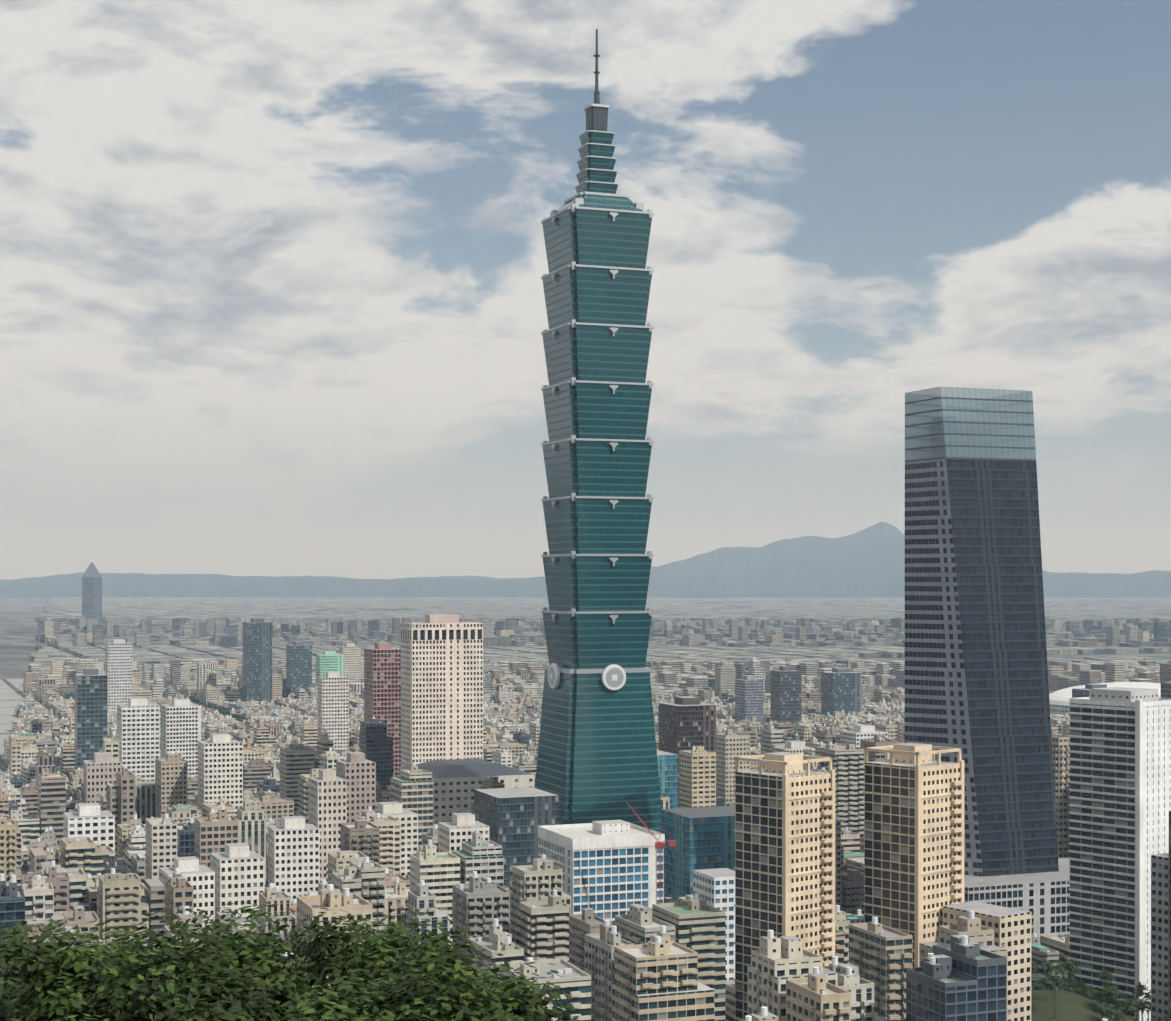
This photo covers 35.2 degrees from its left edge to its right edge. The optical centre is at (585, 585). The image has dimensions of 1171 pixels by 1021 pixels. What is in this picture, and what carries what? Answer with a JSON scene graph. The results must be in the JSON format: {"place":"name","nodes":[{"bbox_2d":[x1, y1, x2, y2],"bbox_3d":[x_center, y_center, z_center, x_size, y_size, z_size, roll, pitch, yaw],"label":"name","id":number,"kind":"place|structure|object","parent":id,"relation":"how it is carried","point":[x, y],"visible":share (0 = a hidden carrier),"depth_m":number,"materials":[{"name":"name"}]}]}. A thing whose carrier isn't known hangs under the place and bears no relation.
{"place":"outdoors","nodes":[
{"label":"outdoors","id":0,"kind":"place"},
{"bbox_2d":[0,679,1054,1020],"bbox_3d":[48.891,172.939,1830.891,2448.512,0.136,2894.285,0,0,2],"label":"city roads","id":1,"kind":"structure","parent":0,"point":[18,687],"depth_m":2536.87,"materials":[{"name":"grey asphalt"}]},
{"bbox_2d":[49,696,841,804],"bbox_3d":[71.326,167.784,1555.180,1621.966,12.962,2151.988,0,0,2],"label":"street trees","id":2,"kind":"object","parent":1,"relation":"on","point":[239,717],"visible":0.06,"depth_m":2380.47,"materials":[{"name":"green plant"}]},
{"bbox_2d":[4,522,1163,598],"bbox_3d":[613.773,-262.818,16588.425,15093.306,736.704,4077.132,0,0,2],"label":"mountain","id":3,"kind":"structure","parent":0,"point":[776,578],"depth_m":16420.58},
{"bbox_2d":[0,598,1169,759],"bbox_3d":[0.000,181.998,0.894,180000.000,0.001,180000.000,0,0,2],"label":"ground","id":4,"kind":"structure","parent":0,"point":[16,654],"depth_m":4923.05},
{"bbox_2d":[0,562,1170,1020],"bbox_3d":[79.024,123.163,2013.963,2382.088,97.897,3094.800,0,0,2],"label":"city buildings","id":5,"kind":"structure","parent":4,"relation":"on","point":[658,966],"depth_m":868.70,"materials":[{"name":"beige concrete"}]},
{"bbox_2d":[535,29,661,831],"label":"skyscraper","id":6,"kind":"structure","parent":4,"relation":"on","point":[567,326],"depth_m":1078.24,"materials":[{"name":"teal glass"}]},
{"bbox_2d":[28,597,1170,664],"bbox_3d":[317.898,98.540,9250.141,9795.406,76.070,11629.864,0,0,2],"label":"city buildings","id":7,"kind":"structure","parent":4,"relation":"on","point":[369,639],"depth_m":5048.64,"materials":[{"name":"grey concrete"}]},
{"bbox_2d":[626,802,675,903],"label":"tower crane","id":8,"kind":"object","parent":4,"relation":"on","point":[659,845],"visible":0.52,"depth_m":798.97,"materials":[{"name":"red metal"}]},
{"bbox_2d":[734,752,834,1020],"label":"residential tower","id":9,"kind":"structure","parent":4,"relation":"on","point":[797,835],"depth_m":641.45,"materials":[{"name":"beige concrete"}]},
{"bbox_2d":[863,743,963,967],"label":"residential tower","id":10,"kind":"structure","parent":4,"relation":"on","point":[891,828],"depth_m":643.48,"materials":[{"name":"beige concrete"}]},
{"bbox_2d":[904,387,1069,944],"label":"skyscraper","id":11,"kind":"structure","parent":4,"relation":"on","point":[1023,878],"depth_m":887.56,"materials":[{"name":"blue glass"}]},
{"bbox_2d":[1049,682,1160,714],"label":"stadium dome","id":12,"kind":"structure","parent":4,"relation":"on","point":[1062,699],"depth_m":2300.71,"materials":[{"name":"white metal"}]},
{"bbox_2d":[1068,687,1170,1020],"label":"white residential tower","id":13,"kind":"structure","parent":4,"relation":"on","point":[1093,710],"depth_m":741.88,"materials":[{"name":"white concrete"}]},
{"bbox_2d":[0,570,1170,597],"bbox_3d":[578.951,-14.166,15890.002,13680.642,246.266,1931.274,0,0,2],"label":"hills","id":14,"kind":"structure","parent":0,"point":[394,587],"depth_m":16133.69,"materials":[{"name":"grey"}]},
{"bbox_2d":[1031,990,1137,1020],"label":"park ground","id":15,"kind":"structure","parent":0,"point":[1083,1014],"depth_m":687.59,"materials":[{"name":"plant"}]},
{"bbox_2d":[725,955,1167,1020],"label":"park trees","id":16,"kind":"object","parent":15,"relation":"on","point":[1099,995],"visible":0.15,"depth_m":695.51,"materials":[{"name":"green plant"}]},
{"bbox_3d":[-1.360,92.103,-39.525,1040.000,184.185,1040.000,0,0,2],"label":"elephant mountain hillside","id":17,"kind":"structure","parent":0,"visible":0},
{"bbox_2d":[57,1014,109,1020],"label":"tree","id":18,"kind":"object","parent":17,"relation":"on","point":[70,1017],"visible":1,"depth_m":39.39,"materials":[{"name":"green plant"}]},
{"bbox_2d":[0,912,181,1020],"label":"tree","id":19,"kind":"object","parent":17,"relation":"on","point":[13,938],"visible":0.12,"depth_m":52.81,"materials":[{"name":"green plant"}]},
{"bbox_2d":[0,908,322,1020],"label":"tree","id":20,"kind":"object","parent":17,"relation":"on","point":[148,976],"visible":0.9,"depth_m":46.60,"materials":[{"name":"green plant"}]},
{"bbox_2d":[154,974,369,1020],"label":"tree","id":21,"kind":"object","parent":17,"relation":"on","point":[217,1010],"visible":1,"depth_m":43.00,"materials":[{"name":"green plant"}]},
{"bbox_2d":[186,899,538,1020],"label":"tree","id":22,"kind":"object","parent":17,"relation":"on","point":[333,965],"visible":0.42,"depth_m":51.37,"materials":[{"name":"green plant"}]},
{"bbox_2d":[270,948,578,1020],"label":"tree","id":23,"kind":"object","parent":17,"relation":"on","point":[426,1000],"visible":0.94,"depth_m":45.83,"materials":[{"name":"green plant"}]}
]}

